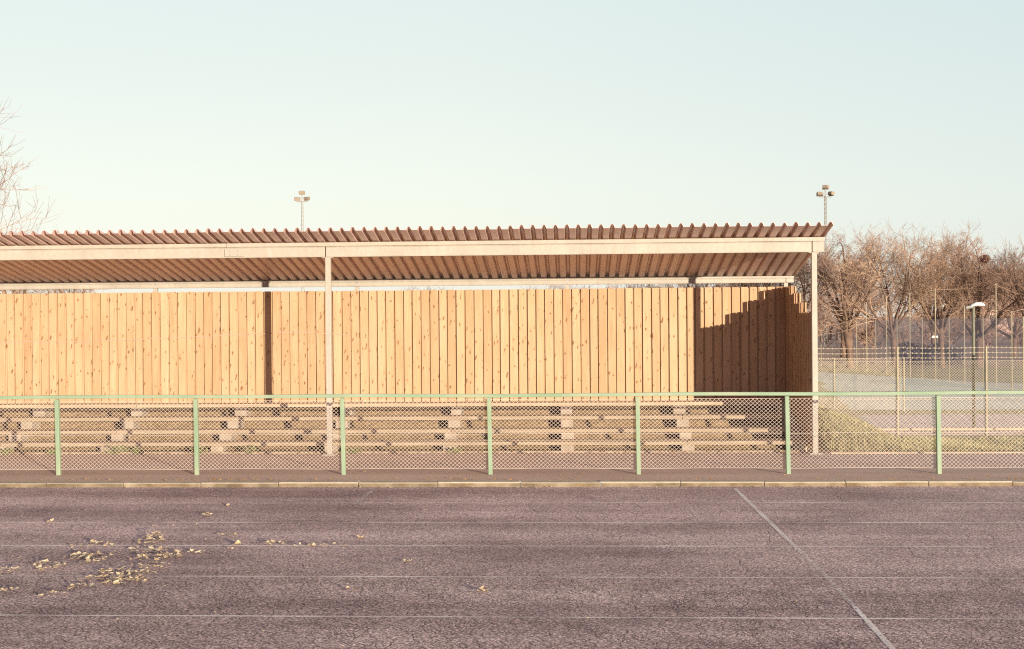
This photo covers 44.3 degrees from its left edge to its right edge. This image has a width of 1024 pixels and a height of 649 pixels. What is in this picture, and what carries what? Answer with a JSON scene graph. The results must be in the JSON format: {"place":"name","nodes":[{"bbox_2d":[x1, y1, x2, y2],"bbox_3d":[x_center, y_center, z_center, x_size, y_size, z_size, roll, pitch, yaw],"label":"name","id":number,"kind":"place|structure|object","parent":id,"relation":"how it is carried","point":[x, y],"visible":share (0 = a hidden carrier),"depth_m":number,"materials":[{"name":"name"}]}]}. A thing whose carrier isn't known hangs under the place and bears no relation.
{"place":"outdoors","nodes":[
{"label":"outdoors","id":0,"kind":"place"},
{"bbox_2d":[0,486,1023,648],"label":"track","id":1,"kind":"structure","parent":0,"point":[537,597],"depth_m":9.48,"materials":[{"name":"grey asphalt"}]},
{"bbox_2d":[36,565,56,570],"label":"leaf clump","id":2,"kind":"object","parent":1,"relation":"on","point":[39,567],"visible":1,"depth_m":9.56,"materials":[{"name":"yellow plant"}]},
{"bbox_2d":[33,559,65,565],"bbox_3d":[-3.565,1.828,9.716,0.268,0.049,0.207,0,0,3],"label":"leaf clump","id":3,"kind":"object","parent":1,"relation":"on","point":[46,560],"visible":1,"depth_m":9.68,"materials":[{"name":"yellow plant"}]},
{"bbox_2d":[38,590,65,595],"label":"leaf clump","id":4,"kind":"object","parent":1,"relation":"on","point":[50,591],"visible":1,"depth_m":8.67,"materials":[{"name":"yellow plant"}]},
{"bbox_2d":[65,551,92,558],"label":"leaf clump","id":5,"kind":"object","parent":1,"relation":"on","point":[79,552],"visible":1,"depth_m":10.08,"materials":[{"name":"yellow plant"}]},
{"bbox_2d":[67,583,93,588],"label":"leaf clump","id":6,"kind":"object","parent":1,"relation":"on","point":[85,584],"visible":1,"depth_m":8.91,"materials":[{"name":"yellow plant"}]},
{"bbox_2d":[78,574,101,580],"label":"leaf clump","id":7,"kind":"object","parent":1,"relation":"on","point":[89,576],"visible":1,"depth_m":9.17,"materials":[{"name":"yellow plant"}]},
{"bbox_2d":[79,556,105,563],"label":"leaf clump","id":8,"kind":"object","parent":1,"relation":"on","point":[87,559],"visible":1,"depth_m":9.85,"materials":[{"name":"yellow plant"}]},
{"bbox_2d":[85,551,113,558],"bbox_3d":[-3.303,1.835,10.025,0.228,0.026,0.213,0,0,34],"label":"leaf clump","id":9,"kind":"object","parent":1,"relation":"on","point":[97,552],"visible":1,"depth_m":10.08,"materials":[{"name":"yellow plant"}]},
{"bbox_2d":[98,566,137,577],"bbox_3d":[-2.932,1.830,9.343,0.307,0.044,0.308,-1,0,-15],"label":"leaf clump","id":10,"kind":"object","parent":1,"relation":"on","point":[104,570],"visible":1,"depth_m":9.38,"materials":[{"name":"yellow plant"}]},
{"bbox_2d":[101,576,134,583],"bbox_3d":[-2.844,1.837,9.078,0.214,0.029,0.236,0,0,3],"label":"leaf clump","id":11,"kind":"object","parent":1,"relation":"on","point":[115,581],"visible":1,"depth_m":9.06,"materials":[{"name":"yellow plant"}]},
{"bbox_2d":[116,569,155,576],"bbox_3d":[-2.780,1.836,9.305,0.256,0.030,0.275,0,0,31],"label":"leaf clump","id":12,"kind":"object","parent":1,"relation":"on","point":[129,571],"visible":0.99,"depth_m":9.30,"materials":[{"name":"yellow plant"}]},
{"bbox_2d":[132,576,147,581],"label":"leaf clump","id":13,"kind":"object","parent":1,"relation":"on","point":[144,580],"visible":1,"depth_m":9.08,"materials":[{"name":"yellow plant"}]},
{"bbox_2d":[129,545,168,551],"bbox_3d":[-2.980,1.831,10.316,0.338,0.031,0.251,0,0,3],"label":"leaf clump","id":14,"kind":"object","parent":1,"relation":"on","point":[152,548],"visible":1,"depth_m":10.30,"materials":[{"name":"yellow plant"}]},
{"bbox_2d":[134,553,168,559],"bbox_3d":[-2.868,1.832,9.969,0.281,0.034,0.245,0,0,3],"label":"leaf clump","id":15,"kind":"object","parent":1,"relation":"on","point":[141,555],"visible":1,"depth_m":9.96,"materials":[{"name":"yellow plant"}]},
{"bbox_2d":[138,536,165,542],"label":"leaf clump","id":16,"kind":"object","parent":1,"relation":"on","point":[149,537],"visible":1,"depth_m":10.73,"materials":[{"name":"yellow plant"}]},
{"bbox_2d":[143,531,161,538],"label":"leaf clump","id":17,"kind":"object","parent":1,"relation":"on","point":[150,535],"visible":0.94,"depth_m":10.88,"materials":[{"name":"yellow plant"}]},
{"bbox_2d":[138,561,170,568],"bbox_3d":[-2.734,1.835,9.630,0.242,0.035,0.213,-1,0,-19],"label":"leaf clump","id":18,"kind":"object","parent":1,"relation":"on","point":[151,564],"visible":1,"depth_m":9.61,"materials":[{"name":"yellow plant"}]},
{"bbox_2d":[155,551,182,557],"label":"leaf clump","id":19,"kind":"object","parent":1,"relation":"on","point":[178,554],"visible":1,"depth_m":10.03,"materials":[{"name":"yellow plant"}]},
{"bbox_2d":[265,540,283,543],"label":"leaf clump","id":20,"kind":"object","parent":1,"relation":"on","point":[267,542],"visible":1,"depth_m":10.58,"materials":[{"name":"yellow plant"}]},
{"bbox_2d":[0,575,947,577],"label":"lane line","id":21,"kind":"object","parent":1,"relation":"on","point":[574,577],"visible":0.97,"depth_m":9.12,"materials":[{"name":"beige paint"}]},
{"bbox_2d":[0,545,984,546],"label":"lane line","id":22,"kind":"object","parent":1,"relation":"on","point":[447,545],"visible":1,"depth_m":10.48,"materials":[{"name":"beige paint"}]},
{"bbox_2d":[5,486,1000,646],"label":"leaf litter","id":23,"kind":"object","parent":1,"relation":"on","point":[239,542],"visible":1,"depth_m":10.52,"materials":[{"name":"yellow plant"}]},
{"bbox_2d":[0,614,1022,619],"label":"lane line","id":24,"kind":"object","parent":1,"relation":"on","point":[475,616],"visible":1,"depth_m":7.96,"materials":[{"name":"beige paint"}]},
{"bbox_2d":[0,480,1023,487],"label":"kerb","id":25,"kind":"structure","parent":1,"relation":"on","point":[702,483],"depth_m":14.04,"materials":[{"name":"concrete"}]},
{"bbox_2d":[40,522,1023,522],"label":"lane line","id":26,"kind":"object","parent":1,"relation":"on","point":[605,522],"visible":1,"depth_m":11.55,"materials":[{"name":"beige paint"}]},
{"bbox_2d":[733,488,795,544],"bbox_3d":[2.376,1.802,12.064,0.049,0.001,3.410,0,0,2],"label":"start line","id":27,"kind":"object","parent":1,"relation":"on","point":[776,528],"visible":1,"depth_m":11.70,"materials":[{"name":"white paint"}]},
{"bbox_2d":[793,545,854,604],"bbox_3d":[2.273,1.818,9.255,0.051,0.001,2.210,0,0,2],"label":"start line","id":28,"kind":"object","parent":1,"relation":"on","point":[795,546],"visible":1,"depth_m":9.12,"materials":[{"name":"white paint"}]},
{"bbox_2d":[639,502,1023,502],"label":"lane line","id":29,"kind":"object","parent":1,"relation":"on","point":[842,502],"visible":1,"depth_m":12.68,"materials":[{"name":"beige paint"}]},
{"bbox_2d":[853,606,894,648],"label":"start line","id":30,"kind":"object","parent":1,"relation":"on","point":[874,628],"visible":1,"depth_m":7.57,"materials":[{"name":"white paint"}]},
{"bbox_2d":[0,450,1023,481],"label":"footway","id":31,"kind":"structure","parent":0,"point":[299,471],"depth_m":15.34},
{"bbox_2d":[0,448,13,454],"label":"weed","id":32,"kind":"object","parent":31,"relation":"on","point":[7,451],"visible":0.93,"depth_m":17.41,"materials":[{"name":"green plant"}]},
{"bbox_2d":[103,445,126,453],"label":"weed","id":33,"kind":"object","parent":31,"relation":"on","point":[118,448],"visible":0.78,"depth_m":17.33,"materials":[{"name":"green plant"}]},
{"bbox_2d":[125,447,143,453],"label":"weed","id":34,"kind":"object","parent":31,"relation":"on","point":[135,448],"visible":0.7,"depth_m":17.32,"materials":[{"name":"green plant"}]},
{"bbox_2d":[189,445,207,453],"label":"weed","id":35,"kind":"object","parent":31,"relation":"on","point":[200,449],"visible":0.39,"depth_m":17.27,"materials":[{"name":"green plant"}]},
{"bbox_2d":[239,444,258,453],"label":"weed","id":36,"kind":"object","parent":31,"relation":"on","point":[249,448],"visible":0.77,"depth_m":17.24,"materials":[{"name":"green plant"}]},
{"bbox_2d":[346,447,362,453],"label":"weed","id":37,"kind":"object","parent":31,"relation":"on","point":[356,449],"visible":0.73,"depth_m":17.17,"materials":[{"name":"green plant"}]},
{"bbox_2d":[0,450,804,453],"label":"edging board","id":38,"kind":"object","parent":31,"relation":"on","point":[425,452],"visible":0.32,"depth_m":17.17,"materials":[{"name":"brown wood"}]},
{"bbox_2d":[0,222,833,455],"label":"spectator stand","id":39,"kind":"object","parent":31,"relation":"on","point":[611,340],"visible":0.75,"depth_m":18.99,"materials":[{"name":"wood"}]},
{"bbox_2d":[448,446,462,452],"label":"weed","id":40,"kind":"object","parent":31,"relation":"on","point":[455,449],"visible":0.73,"depth_m":17.10,"materials":[{"name":"green plant"}]},
{"bbox_2d":[0,390,1023,474],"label":"railing","id":41,"kind":"object","parent":31,"relation":"on","point":[638,459],"visible":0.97,"depth_m":14.80,"materials":[{"name":"green metal"}]},
{"bbox_2d":[831,452,1023,453],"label":"edging","id":42,"kind":"object","parent":31,"relation":"on","point":[909,452],"visible":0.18,"depth_m":16.69,"materials":[{"name":"grey concrete"}]},
{"bbox_2d":[0,0,1023,485],"label":"sky","id":43,"kind":"structure","parent":0,"point":[137,115],"materials":[{"name":"blue"}]},
{"bbox_2d":[817,316,1023,451],"bbox_3d":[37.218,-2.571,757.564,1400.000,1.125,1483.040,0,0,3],"label":"ground","id":44,"kind":"structure","parent":0,"point":[968,343],"depth_m":55.01,"materials":[{"name":"green plant"}]},
{"bbox_2d":[2,289,57,293],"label":"bare tree","id":45,"kind":"object","parent":44,"relation":"on","point":[19,291],"visible":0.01,"depth_m":91.49,"materials":[{"name":"brown plant"}]},
{"bbox_2d":[0,96,61,293],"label":"bare tree","id":46,"kind":"object","parent":44,"relation":"on","point":[2,184],"visible":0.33,"depth_m":40.87,"materials":[{"name":"brown plant"}]},
{"bbox_2d":[27,224,107,293],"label":"bare tree","id":47,"kind":"object","parent":44,"relation":"on","point":[74,290],"visible":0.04,"depth_m":92.09,"materials":[{"name":"brown plant"}]},
{"bbox_2d":[294,191,309,290],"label":"floodlight mast","id":48,"kind":"object","parent":44,"relation":"on","point":[298,199],"visible":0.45,"depth_m":104.83,"materials":[{"name":"metal"}]},
{"bbox_2d":[0,405,824,453],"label":"gravel bank","id":49,"kind":"structure","parent":44,"relation":"on","point":[470,410],"depth_m":18.29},
{"bbox_2d":[0,400,790,416],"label":"bench row","id":50,"kind":"object","parent":49,"relation":"on","point":[243,411],"visible":0.56,"depth_m":18.59,"materials":[{"name":"wood"}]},
{"bbox_2d":[0,413,795,428],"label":"bench row","id":51,"kind":"object","parent":49,"relation":"on","point":[456,421],"visible":0.52,"depth_m":18.18,"materials":[{"name":"wood"}]},
{"bbox_2d":[0,426,799,440],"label":"bench row","id":52,"kind":"object","parent":49,"relation":"on","point":[336,436],"visible":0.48,"depth_m":17.77,"materials":[{"name":"wood"}]},
{"bbox_2d":[0,439,803,451],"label":"bench row","id":53,"kind":"object","parent":49,"relation":"on","point":[685,443],"visible":0.53,"depth_m":17.36,"materials":[{"name":"wood"}]},
{"bbox_2d":[801,441,806,451],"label":"stone block","id":54,"kind":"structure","parent":49,"relation":"on","point":[803,444],"depth_m":16.96,"materials":[{"name":"grey stone"}]},
{"bbox_2d":[7,389,1023,480],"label":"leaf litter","id":55,"kind":"object","parent":44,"relation":"on","point":[562,452],"visible":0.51,"depth_m":16.91,"materials":[{"name":"brown plant"}]},
{"bbox_2d":[523,285,584,288],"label":"bare tree","id":56,"kind":"object","parent":44,"relation":"on","point":[553,287],"visible":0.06,"depth_m":74.09,"materials":[{"name":"brown plant"}]},
{"bbox_2d":[607,284,655,287],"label":"bare tree","id":57,"kind":"object","parent":44,"relation":"on","point":[641,286],"visible":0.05,"depth_m":69.16,"materials":[{"name":"brown plant"}]},
{"bbox_2d":[644,283,767,287],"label":"bare tree","id":58,"kind":"object","parent":44,"relation":"on","point":[703,286],"visible":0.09,"depth_m":65.29,"materials":[{"name":"brown plant"}]},
{"bbox_2d":[709,266,806,287],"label":"bare tree","id":59,"kind":"object","parent":44,"relation":"on","point":[748,285],"visible":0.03,"depth_m":61.72,"materials":[{"name":"brown plant"}]},
{"bbox_2d":[753,266,820,292],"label":"bare tree","id":60,"kind":"object","parent":44,"relation":"on","point":[782,283],"depth_m":79.21,"materials":[{"name":"brown plant"}]},
{"bbox_2d":[556,267,1022,348],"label":"wood","id":61,"kind":"object","parent":44,"relation":"on","point":[860,337],"visible":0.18,"depth_m":93.38,"materials":[{"name":"brown plant"}]},
{"bbox_2d":[744,236,860,309],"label":"bare tree","id":62,"kind":"object","parent":44,"relation":"on","point":[804,281],"visible":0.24,"depth_m":60.46,"materials":[{"name":"brown plant"}]},
{"bbox_2d":[816,185,834,345],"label":"floodlight mast","id":63,"kind":"object","parent":44,"relation":"on","point":[825,188],"visible":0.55,"depth_m":96.83,"materials":[{"name":"metal"}]},
{"bbox_2d":[805,237,895,356],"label":"bare tree","id":64,"kind":"object","parent":44,"relation":"on","point":[843,352],"visible":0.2,"depth_m":71.01,"materials":[{"name":"brown plant"}]},
{"bbox_2d":[796,255,906,347],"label":"bare tree","id":65,"kind":"object","parent":44,"relation":"on","point":[836,325],"visible":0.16,"depth_m":84.70,"materials":[{"name":"brown plant"}]},
{"bbox_2d":[797,222,917,367],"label":"bare tree","id":66,"kind":"object","parent":44,"relation":"on","point":[846,334],"visible":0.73,"depth_m":56.32,"materials":[{"name":"brown plant"}]},
{"bbox_2d":[818,358,904,410],"bbox_3d":[6.381,1.554,31.271,6.654,1.430,0.054,0,0,3],"label":"wire fence","id":67,"kind":"object","parent":44,"relation":"on","point":[834,377],"visible":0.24,"depth_m":31.17,"materials":[{"name":"metal"}]},
{"bbox_2d":[866,302,866,370],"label":"slim pole","id":68,"kind":"object","parent":44,"relation":"on","point":[866,333],"visible":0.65,"depth_m":53.31,"materials":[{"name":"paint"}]},
{"bbox_2d":[886,297,886,373],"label":"slim pole","id":69,"kind":"object","parent":44,"relation":"on","point":[886,333],"visible":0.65,"depth_m":50.31,"materials":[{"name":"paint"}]},
{"bbox_2d":[803,218,985,368],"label":"bare tree","id":70,"kind":"object","parent":44,"relation":"on","point":[894,327],"visible":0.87,"depth_m":55.22,"materials":[{"name":"brown plant"}]},
{"bbox_2d":[909,293,910,376],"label":"slim pole","id":71,"kind":"object","parent":44,"relation":"on","point":[909,336],"visible":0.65,"depth_m":47.81,"materials":[{"name":"metal"}]},
{"bbox_2d":[818,346,1023,437],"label":"wire fence","id":72,"kind":"object","parent":44,"relation":"on","point":[898,389],"visible":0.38,"depth_m":24.35,"materials":[{"name":"metal"}]},
{"bbox_2d":[836,317,1023,387],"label":"ball stop net","id":73,"kind":"object","parent":44,"relation":"on","point":[922,349],"visible":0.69,"depth_m":46.51,"materials":[{"name":"paint"}]},
{"bbox_2d":[935,289,935,379],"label":"slim pole","id":74,"kind":"object","parent":44,"relation":"on","point":[935,333],"visible":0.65,"depth_m":45.29,"materials":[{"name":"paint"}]},
{"bbox_2d":[878,235,994,343],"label":"bare tree","id":75,"kind":"object","parent":44,"relation":"on","point":[931,327],"visible":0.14,"depth_m":72.46,"materials":[{"name":"brown plant"}]},
{"bbox_2d":[866,237,1008,367],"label":"bare tree","id":76,"kind":"object","parent":44,"relation":"on","point":[941,327],"visible":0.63,"depth_m":55.69,"materials":[{"name":"brown plant"}]},
{"bbox_2d":[875,427,1023,429],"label":"path kerb","id":77,"kind":"structure","parent":44,"relation":"on","point":[952,429],"depth_m":25.90,"materials":[{"name":"grey concrete"}]},
{"bbox_2d":[900,218,1023,366],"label":"bare tree","id":78,"kind":"object","parent":44,"relation":"on","point":[980,334],"visible":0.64,"depth_m":56.05,"materials":[{"name":"brown plant"}]},
{"bbox_2d":[979,254,991,264],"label":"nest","id":79,"kind":"object","parent":78,"relation":"on","point":[985,259],"visible":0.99,"depth_m":55.57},
{"bbox_2d":[964,306,964,382],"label":"slim pole","id":80,"kind":"object","parent":44,"relation":"on","point":[964,343],"visible":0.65,"depth_m":43.28,"materials":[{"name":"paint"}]},
{"bbox_2d":[966,302,984,427],"bbox_3d":[9.687,0.877,26.312,0.385,2.685,0.168,0,0,3],"label":"street lamp","id":81,"kind":"object","parent":44,"relation":"on","point":[973,305],"visible":0.87,"depth_m":26.28,"materials":[{"name":"metal"}]},
{"bbox_2d":[945,254,1009,349],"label":"bare tree","id":82,"kind":"object","parent":44,"relation":"on","point":[987,306],"visible":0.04,"depth_m":82.26,"materials":[{"name":"brown plant"}]},
{"bbox_2d":[944,252,1023,357],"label":"bare tree","id":83,"kind":"object","parent":44,"relation":"on","point":[1016,331],"visible":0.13,"depth_m":68.67,"materials":[{"name":"brown plant"}]},
{"bbox_2d":[951,271,1023,335],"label":"apartment building","id":84,"kind":"structure","parent":44,"relation":"on","point":[1001,327],"depth_m":139.72,"materials":[{"name":"brick"}]},
{"bbox_2d":[995,283,996,386],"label":"slim pole","id":85,"kind":"object","parent":44,"relation":"on","point":[996,329],"visible":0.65,"depth_m":41.26,"materials":[{"name":"metal"}]},
{"bbox_2d":[969,241,1023,321],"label":"bare tree","id":86,"kind":"object","parent":44,"relation":"on","point":[1007,270],"visible":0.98,"depth_m":53.78,"materials":[{"name":"brown plant"}]},
{"bbox_2d":[1011,311,1012,389],"bbox_3d":[15.602,0.842,39.288,0.041,2.523,0.041,-1,0,-20],"label":"slim pole","id":87,"kind":"object","parent":44,"relation":"on","point":[1011,355],"visible":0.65,"depth_m":39.27,"materials":[{"name":"metal"}]},
{"bbox_2d":[818,372,1023,409],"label":"field","id":88,"kind":"structure","parent":0,"point":[928,385],"depth_m":39.68,"materials":[{"name":"green plant"}]},
{"bbox_2d":[818,404,1023,451],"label":"grass","id":89,"kind":"structure","parent":0,"point":[923,439],"depth_m":18.25,"materials":[{"name":"green plant"}]},
{"bbox_2d":[898,341,966,364],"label":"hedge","id":90,"kind":"object","parent":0,"point":[928,355],"visible":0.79,"depth_m":59.40,"materials":[{"name":"plant"}]},
{"bbox_2d":[860,414,1023,427],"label":"road","id":91,"kind":"structure","parent":0,"point":[933,425],"depth_m":28.09,"materials":[{"name":"grey asphalt"}]},
{"bbox_2d":[881,430,1023,436],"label":"path","id":92,"kind":"structure","parent":0,"point":[924,434],"depth_m":25.24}
]}

